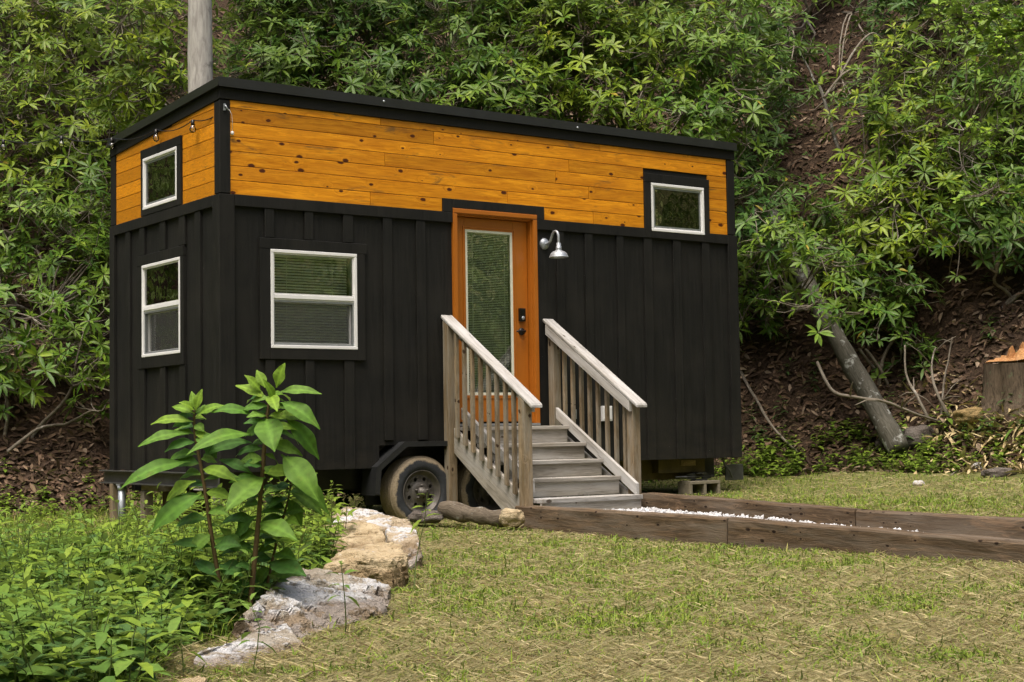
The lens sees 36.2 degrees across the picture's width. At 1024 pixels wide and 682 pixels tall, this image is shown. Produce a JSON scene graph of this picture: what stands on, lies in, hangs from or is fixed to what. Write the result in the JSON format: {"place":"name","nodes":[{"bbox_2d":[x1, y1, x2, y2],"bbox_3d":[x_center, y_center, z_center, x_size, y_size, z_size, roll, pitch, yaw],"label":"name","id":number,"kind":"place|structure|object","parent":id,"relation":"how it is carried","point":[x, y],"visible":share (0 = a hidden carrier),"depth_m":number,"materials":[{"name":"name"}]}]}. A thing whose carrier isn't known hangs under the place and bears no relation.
{"place":"outdoors","nodes":[
{"label":"outdoors","id":0,"kind":"place"},
{"bbox_2d":[0,0,1023,513],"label":"hillside","id":1,"kind":"structure","parent":0,"point":[772,398],"depth_m":20.38,"materials":[{"name":"brown soil"}]},
{"bbox_2d":[0,292,109,452],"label":"rhododendron bush","id":2,"kind":"object","parent":1,"relation":"on","point":[101,354],"visible":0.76,"depth_m":18.42,"materials":[{"name":"green plant"}]},
{"bbox_2d":[0,147,111,389],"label":"rhododendron bush","id":3,"kind":"object","parent":1,"relation":"on","point":[95,233],"visible":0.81,"depth_m":19.62,"materials":[{"name":"green plant"}]},
{"bbox_2d":[0,0,173,247],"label":"rhododendron bush","id":4,"kind":"object","parent":1,"relation":"on","point":[8,53],"visible":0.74,"depth_m":21.89,"materials":[{"name":"green plant"}]},
{"bbox_2d":[0,0,187,40],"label":"rhododendron bush","id":5,"kind":"object","parent":1,"relation":"on","point":[103,10],"visible":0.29,"depth_m":21.68,"materials":[{"name":"green plant"}]},
{"bbox_2d":[1,0,257,157],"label":"rhododendron bush","id":6,"kind":"object","parent":1,"relation":"on","point":[136,42],"visible":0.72,"depth_m":19.23,"materials":[{"name":"green plant"}]},
{"bbox_2d":[188,0,220,508],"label":"pale tree","id":7,"kind":"object","parent":1,"relation":"on","point":[200,62],"visible":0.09,"depth_m":18.51,"materials":[{"name":"grey plant"}]},
{"bbox_2d":[212,0,399,95],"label":"rhododendron bush","id":8,"kind":"object","parent":1,"relation":"on","point":[274,53],"visible":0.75,"depth_m":20.25,"materials":[{"name":"green plant"}]},
{"bbox_2d":[236,0,469,83],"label":"rhododendron bush","id":9,"kind":"object","parent":1,"relation":"on","point":[352,10],"visible":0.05,"depth_m":22.84,"materials":[{"name":"green plant"}]},
{"bbox_2d":[245,0,484,107],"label":"rhododendron bush","id":10,"kind":"object","parent":1,"relation":"on","point":[394,65],"visible":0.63,"depth_m":20.37,"materials":[{"name":"green plant"}]},
{"bbox_2d":[371,0,591,123],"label":"rhododendron bush","id":11,"kind":"object","parent":1,"relation":"on","point":[485,60],"visible":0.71,"depth_m":20.05,"materials":[{"name":"green plant"}]},
{"bbox_2d":[0,0,1023,518],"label":"fallen leaves","id":12,"kind":"object","parent":1,"relation":"on","point":[54,478],"visible":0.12,"depth_m":19.61,"materials":[{"name":"brown plant"}]},
{"bbox_2d":[0,245,1023,519],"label":"bank undergrowth","id":13,"kind":"object","parent":1,"relation":"on","point":[888,463],"visible":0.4,"depth_m":18.47,"materials":[{"name":"green plant"}]},
{"bbox_2d":[448,0,720,135],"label":"rhododendron bush","id":14,"kind":"object","parent":1,"relation":"on","point":[621,34],"visible":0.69,"depth_m":20.16,"materials":[{"name":"green plant"}]},
{"bbox_2d":[436,0,819,98],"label":"rhododendron bush","id":15,"kind":"object","parent":1,"relation":"on","point":[637,3],"visible":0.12,"depth_m":22.41,"materials":[{"name":"green plant"}]},
{"bbox_2d":[591,0,842,173],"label":"rhododendron bush","id":16,"kind":"object","parent":1,"relation":"on","point":[736,44],"visible":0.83,"depth_m":20.09,"materials":[{"name":"green plant"}]},
{"bbox_2d":[702,38,814,266],"bbox_3d":[3.291,-2.761,21.921,2.049,4.097,5.863,-1,-3,6],"label":"rhododendron bush","id":17,"kind":"object","parent":1,"relation":"on","point":[755,173],"visible":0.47,"depth_m":21.94,"materials":[{"name":"green plant"}]},
{"bbox_2d":[740,370,797,452],"bbox_3d":[3.204,0.862,20.036,0.165,1.132,1.714,0,-3,-15],"label":"dead branch","id":18,"kind":"object","parent":1,"relation":"on","point":[760,406],"visible":0.94,"depth_m":19.88,"materials":[{"name":"wood"}]},
{"bbox_2d":[801,54,815,81],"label":"dead branch","id":19,"kind":"object","parent":1,"relation":"on","point":[812,76],"visible":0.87,"depth_m":22.21,"materials":[{"name":"grey wood"}]},
{"bbox_2d":[727,0,915,131],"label":"rhododendron bush","id":20,"kind":"object","parent":1,"relation":"on","point":[797,51],"visible":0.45,"depth_m":24.26,"materials":[{"name":"green plant"}]},
{"bbox_2d":[817,83,843,161],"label":"dead branch","id":21,"kind":"object","parent":1,"relation":"on","point":[831,124],"visible":0.72,"depth_m":21.79,"materials":[{"name":"wood"}]},
{"bbox_2d":[736,170,931,346],"bbox_3d":[3.884,-1.089,20.315,3.281,2.562,4.508,0,-3,-15],"label":"rhododendron bush","id":22,"kind":"object","parent":1,"relation":"on","point":[806,237],"visible":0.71,"depth_m":19.68,"materials":[{"name":"green plant"}]},
{"bbox_2d":[766,209,909,457],"bbox_3d":[3.978,-0.174,19.490,0.276,3.242,2.495,1,-4,-29],"label":"leaning log","id":23,"kind":"object","parent":1,"relation":"on","point":[890,433],"visible":0.65,"depth_m":18.92,"materials":[{"name":"grey wood"}]},
{"bbox_2d":[875,438,884,450],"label":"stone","id":24,"kind":"object","parent":1,"relation":"on","point":[877,442],"visible":0.45,"depth_m":18.75,"materials":[{"name":"black stone"}]},
{"bbox_2d":[816,361,944,423],"bbox_3d":[4.338,0.592,18.246,1.490,0.780,0.735,-1,-3,6],"label":"dead branch","id":25,"kind":"object","parent":1,"relation":"on","point":[858,397],"visible":1,"depth_m":18.15,"materials":[{"name":"wood"}]},
{"bbox_2d":[823,261,945,386],"bbox_3d":[4.773,-0.198,19.689,1.670,1.622,1.512,0,-3,-14],"label":"rhododendron bush","id":26,"kind":"object","parent":1,"relation":"on","point":[896,305],"visible":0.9,"depth_m":19.50,"materials":[{"name":"green plant"}]},
{"bbox_2d":[803,0,1023,293],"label":"rhododendron bush","id":27,"kind":"object","parent":1,"relation":"on","point":[908,193],"visible":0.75,"depth_m":20.43,"materials":[{"name":"green plant"}]},
{"bbox_2d":[823,68,872,98],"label":"dead branch","id":28,"kind":"object","parent":27,"relation":"attached to","point":[836,81],"visible":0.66,"depth_m":21.25,"materials":[{"name":"grey wood"}]},
{"bbox_2d":[831,32,882,91],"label":"dead branch","id":29,"kind":"object","parent":27,"relation":"attached to","point":[851,55],"visible":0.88,"depth_m":21.58,"materials":[{"name":"grey wood"}]},
{"bbox_2d":[899,345,936,421],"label":"dead branch","id":30,"kind":"object","parent":1,"relation":"on","point":[917,395],"visible":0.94,"depth_m":18.66,"materials":[{"name":"grey wood"}]},
{"bbox_2d":[903,425,934,448],"bbox_3d":[4.827,1.157,18.602,0.404,0.325,0.354,-1,-3,4],"label":"stone","id":31,"kind":"object","parent":1,"relation":"on","point":[913,432],"visible":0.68,"depth_m":18.48,"materials":[{"name":"grey stone"}]},
{"bbox_2d":[829,337,1023,476],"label":"wood chips","id":32,"kind":"object","parent":1,"relation":"on","point":[968,469],"visible":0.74,"depth_m":17.79,"materials":[{"name":"brown wood"}]},
{"bbox_2d":[906,336,958,416],"bbox_3d":[5.037,0.434,18.726,0.604,0.986,0.358,-2,-3,15],"label":"dead branch","id":33,"kind":"object","parent":1,"relation":"on","point":[936,390],"visible":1,"depth_m":18.66,"materials":[{"name":"grey wood"}]},
{"bbox_2d":[842,0,1023,55],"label":"rhododendron bush","id":34,"kind":"object","parent":1,"relation":"on","point":[918,11],"visible":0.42,"depth_m":22.90,"materials":[{"name":"green plant"}]},
{"bbox_2d":[935,337,962,420],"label":"dead branch","id":35,"kind":"object","parent":1,"relation":"on","point":[943,396],"visible":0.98,"depth_m":18.71,"materials":[{"name":"grey wood"}]},
{"bbox_2d":[879,2,1023,250],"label":"rhododendron bush","id":36,"kind":"object","parent":1,"relation":"on","point":[1013,103],"visible":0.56,"depth_m":19.98,"materials":[{"name":"green plant"}]},
{"bbox_2d":[905,0,1023,216],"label":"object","id":37,"kind":"object","parent":1,"relation":"on","point":[999,45],"visible":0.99,"depth_m":17.26,"materials":[{"name":"green plant"}]},
{"bbox_2d":[952,407,982,424],"bbox_3d":[5.434,0.871,18.208,0.660,0.216,0.346,-1,-3,-5],"label":"stone","id":38,"kind":"object","parent":1,"relation":"on","point":[971,415],"visible":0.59,"depth_m":18.08,"materials":[{"name":"beige stone"}]},
{"bbox_2d":[922,140,1023,307],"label":"rhododendron bush","id":39,"kind":"object","parent":1,"relation":"on","point":[1014,219],"visible":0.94,"depth_m":19.14,"materials":[{"name":"green plant"}]},
{"bbox_2d":[969,462,983,471],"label":"stone","id":40,"kind":"object","parent":1,"relation":"on","point":[975,465],"visible":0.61,"depth_m":17.55,"materials":[{"name":"grey stone"}]},
{"bbox_2d":[973,342,1023,428],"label":"tree stump","id":41,"kind":"object","parent":1,"relation":"on","point":[1001,381],"visible":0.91,"depth_m":18.03,"materials":[{"name":"brown wood"}]},
{"bbox_2d":[1004,412,1023,441],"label":"weed","id":42,"kind":"object","parent":1,"relation":"on","point":[1009,431],"visible":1,"depth_m":17.52,"materials":[{"name":"green plant"}]},
{"bbox_2d":[0,441,1023,681],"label":"lawn","id":43,"kind":"structure","parent":0,"point":[667,489],"depth_m":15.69,"materials":[{"name":"plant"}]},
{"bbox_2d":[1,509,31,572],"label":"weed","id":44,"kind":"object","parent":43,"relation":"on","point":[14,541],"visible":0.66,"depth_m":8.55,"materials":[{"name":"green plant"}]},
{"bbox_2d":[19,500,41,547],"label":"weed","id":45,"kind":"object","parent":43,"relation":"on","point":[25,525],"visible":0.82,"depth_m":9.07,"materials":[{"name":"green plant"}]},
{"bbox_2d":[56,517,86,547],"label":"weed","id":46,"kind":"object","parent":43,"relation":"on","point":[82,524],"visible":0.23,"depth_m":10.17,"materials":[{"name":"green plant"}]},
{"bbox_2d":[110,484,117,521],"bbox_3d":[-3.866,1.640,15.254,0.085,0.498,0.085,1,-4,-36],"label":"support post","id":47,"kind":"object","parent":43,"relation":"on","point":[113,492],"visible":0.32,"depth_m":15.22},
{"bbox_2d":[116,484,126,524],"bbox_3d":[-3.767,1.630,15.116,0.086,0.499,0.100,1,-4,-36],"label":"jack pipe","id":48,"kind":"object","parent":43,"relation":"on","point":[122,497],"visible":0.67,"depth_m":15.09,"materials":[{"name":"metal"}]},
{"bbox_2d":[159,535,176,557],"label":"weed","id":49,"kind":"object","parent":43,"relation":"on","point":[173,548],"visible":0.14,"depth_m":8.36,"materials":[{"name":"green plant"}]},
{"bbox_2d":[140,485,210,527],"bbox_3d":[-3.172,1.605,14.706,0.470,0.513,0.600,1,-4,-36],"label":"crib stack","id":50,"kind":"object","parent":43,"relation":"on","point":[146,489],"visible":0.34,"depth_m":14.70,"materials":[{"name":"grey concrete"}]},
{"bbox_2d":[0,478,357,681],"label":"weeds","id":51,"kind":"object","parent":43,"relation":"on","point":[55,611],"visible":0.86,"depth_m":6.89,"materials":[{"name":"green plant"}]},
{"bbox_2d":[168,609,207,674],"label":"weed","id":52,"kind":"object","parent":43,"relation":"on","point":[189,616],"visible":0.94,"depth_m":5.49,"materials":[{"name":"green plant"}]},
{"bbox_2d":[179,675,206,681],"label":"border rock","id":53,"kind":"object","parent":43,"relation":"on","point":[198,678],"visible":0.95,"depth_m":5.27,"materials":[{"name":"beige stone"}]},
{"bbox_2d":[119,363,329,614],"bbox_3d":[-1.289,0.711,7.069,0.927,1.211,0.440,-1,-3,-6],"label":"broad leaved plant","id":54,"kind":"object","parent":43,"relation":"on","point":[299,473],"visible":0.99,"depth_m":7.04,"materials":[{"name":"green plant"}]},
{"bbox_2d":[193,623,303,666],"bbox_3d":[-0.949,1.224,6.026,0.277,0.170,0.869,-2,-3,15],"label":"border rock","id":55,"kind":"object","parent":43,"relation":"on","point":[277,635],"visible":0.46,"depth_m":6.00,"materials":[{"name":"grey stone"}]},
{"bbox_2d":[239,592,278,672],"bbox_3d":[-0.895,1.040,5.463,0.138,0.319,0.128,-1,-3,6],"label":"weed","id":56,"kind":"object","parent":43,"relation":"on","point":[245,634],"visible":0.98,"depth_m":5.48,"materials":[{"name":"green plant"}]},
{"bbox_2d":[231,568,390,639],"bbox_3d":[-0.856,1.254,7.233,0.538,0.314,1.786,-1,-3,2],"label":"border rock","id":57,"kind":"object","parent":43,"relation":"on","point":[298,603],"visible":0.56,"depth_m":7.12,"materials":[{"name":"grey stone"}]},
{"bbox_2d":[282,489,376,519],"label":"leafy shrub","id":58,"kind":"object","parent":43,"relation":"on","point":[341,500],"visible":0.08,"depth_m":15.61,"materials":[{"name":"green plant"}]},
{"bbox_2d":[327,561,359,632],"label":"weed","id":59,"kind":"object","parent":43,"relation":"on","point":[346,585],"visible":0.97,"depth_m":6.64,"materials":[{"name":"green plant"}]},
{"bbox_2d":[328,521,385,552],"bbox_3d":[-1.074,1.426,10.803,0.402,0.335,0.651,0,-3,-9],"label":"border rock","id":60,"kind":"object","parent":43,"relation":"on","point":[360,533],"visible":0.28,"depth_m":10.70,"materials":[{"name":"beige stone"}]},
{"bbox_2d":[329,507,399,536],"bbox_3d":[-1.111,1.465,11.902,0.559,0.389,0.585,-2,-3,16],"label":"border rock","id":61,"kind":"object","parent":43,"relation":"on","point":[382,521],"visible":0.26,"depth_m":11.90,"materials":[{"name":"beige stone"}]},
{"bbox_2d":[323,542,408,590],"bbox_3d":[-0.815,1.403,9.138,0.492,0.408,0.870,-1,-3,2],"label":"border rock","id":62,"kind":"object","parent":43,"relation":"on","point":[384,563],"visible":0.44,"depth_m":8.78,"materials":[{"name":"beige stone"}]},
{"bbox_2d":[385,519,422,570],"bbox_3d":[-0.726,1.376,10.311,0.241,0.375,0.779,0,-3,-9],"label":"border rock","id":63,"kind":"object","parent":43,"relation":"on","point":[398,531],"visible":0.48,"depth_m":10.21,"materials":[{"name":"beige stone"}]},
{"bbox_2d":[99,76,742,518],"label":"tiny house","id":64,"kind":"structure","parent":43,"relation":"on","point":[341,252],"depth_m":14.83,"materials":[{"name":"black wood"}]},
{"bbox_2d":[0,107,225,150],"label":"string lights","id":65,"kind":"object","parent":64,"relation":"hanging from","point":[111,138],"visible":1,"depth_m":15.51,"materials":[{"name":"black glass"},{"name":"black rubber"},{"name":"black metal"}]},
{"bbox_2d":[143,146,176,209],"bbox_3d":[-3.249,-1.512,14.641,0.113,0.492,0.788,1,-4,-36],"label":"window","id":66,"kind":"structure","parent":64,"relation":"in","point":[159,169],"depth_m":14.64,"materials":[{"name":"white plastic"}]},
{"bbox_2d":[141,257,179,357],"bbox_3d":[-3.220,-0.303,14.557,0.113,0.875,0.885,1,-4,-36],"label":"window","id":67,"kind":"structure","parent":64,"relation":"in","point":[161,279],"depth_m":14.60,"materials":[{"name":"white plastic"}]},
{"bbox_2d":[270,249,357,349],"bbox_3d":[-1.796,-0.363,14.065,0.872,0.875,0.113,1,-4,-36],"label":"window","id":68,"kind":"structure","parent":64,"relation":"in","point":[286,299],"depth_m":14.09,"materials":[{"name":"white plastic"}]},
{"bbox_2d":[451,208,540,425],"bbox_3d":[-0.175,-0.219,15.221,0.997,2.082,0.155,1,-4,-36],"label":"door","id":69,"kind":"structure","parent":64,"relation":"in","point":[480,257],"depth_m":15.33,"materials":[{"name":"orange paint"}]},
{"bbox_2d":[651,183,704,234],"bbox_3d":[1.735,-1.397,16.665,0.745,0.510,0.113,1,-4,-36],"label":"window","id":70,"kind":"structure","parent":64,"relation":"in","point":[674,208],"depth_m":16.64,"materials":[{"name":"white plastic"}]},
{"bbox_2d":[410,493,439,588],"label":"weed","id":71,"kind":"object","parent":43,"relation":"on","point":[417,521],"visible":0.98,"depth_m":8.75,"materials":[{"name":"green plant"}]},
{"bbox_2d":[407,510,443,522],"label":"stone","id":72,"kind":"object","parent":43,"relation":"on","point":[414,516],"visible":0.9,"depth_m":13.62,"materials":[{"name":"grey stone"}]},
{"bbox_2d":[424,526,438,540],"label":"weed","id":73,"kind":"object","parent":43,"relation":"on","point":[432,533],"visible":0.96,"depth_m":12.20,"materials":[{"name":"green plant"}]},
{"bbox_2d":[437,501,518,527],"bbox_3d":[-0.298,1.504,13.589,0.747,0.235,0.177,-2,-4,22],"label":"rotting log","id":74,"kind":"object","parent":43,"relation":"on","point":[458,511],"visible":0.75,"depth_m":13.54,"materials":[{"name":"brown wood"}]},
{"bbox_2d":[499,508,524,526],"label":"stone","id":75,"kind":"object","parent":43,"relation":"on","point":[511,517],"visible":1,"depth_m":13.28,"materials":[{"name":"beige stone"}]},
{"bbox_2d":[441,315,646,519],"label":"wooden stairs","id":76,"kind":"structure","parent":43,"relation":"on","point":[522,452],"depth_m":14.47,"materials":[{"name":"grey wood"}]},
{"bbox_2d":[515,505,742,545],"bbox_3d":[0.879,1.494,12.672,0.202,0.258,2.686,1,-4,-36],"label":"path timber","id":77,"kind":"object","parent":43,"relation":"on","point":[681,527],"depth_m":12.44,"materials":[{"name":"brown wood"}]},
{"bbox_2d":[678,480,719,494],"bbox_3d":[2.003,1.599,16.744,0.440,0.210,0.194,1,-4,-36],"label":"concrete block","id":78,"kind":"object","parent":43,"relation":"on","point":[700,487],"depth_m":16.69,"materials":[{"name":"beige concrete"}]},
{"bbox_2d":[675,472,713,480],"bbox_3d":[1.956,1.446,16.721,0.550,0.089,0.090,1,-4,-36],"label":"scissor jack","id":79,"kind":"object","parent":78,"relation":"on","point":[692,476],"visible":1,"depth_m":16.71,"materials":[{"name":"black paint"}]},
{"bbox_2d":[641,492,867,525],"bbox_3d":[2.008,1.481,13.380,0.189,0.315,2.571,1,-4,-36],"label":"path timber","id":80,"kind":"object","parent":43,"relation":"on","point":[818,514],"visible":0.63,"depth_m":13.21,"materials":[{"name":"brown wood"}]},
{"bbox_2d":[728,517,1023,563],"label":"path timber","id":81,"kind":"object","parent":43,"relation":"on","point":[775,534],"visible":0.73,"depth_m":10.43,"materials":[{"name":"brown wood"}]},
{"bbox_2d":[912,480,924,485],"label":"stone","id":82,"kind":"object","parent":43,"relation":"on","point":[916,482],"visible":0.91,"depth_m":15.91,"materials":[{"name":"white stone"}]},
{"bbox_2d":[856,510,1023,539],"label":"path timber","id":83,"kind":"object","parent":43,"relation":"on","point":[995,526],"visible":0.68,"depth_m":11.59,"materials":[{"name":"brown wood"}]},
{"bbox_2d":[981,467,1016,477],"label":"stone","id":84,"kind":"object","parent":43,"relation":"on","point":[993,472],"visible":0.69,"depth_m":16.72,"materials":[{"name":"grey stone"}]},
{"bbox_2d":[609,507,918,531],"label":"gravel","id":85,"kind":"structure","parent":0,"point":[654,509],"depth_m":13.48,"materials":[{"name":"white gravel"}]}
]}

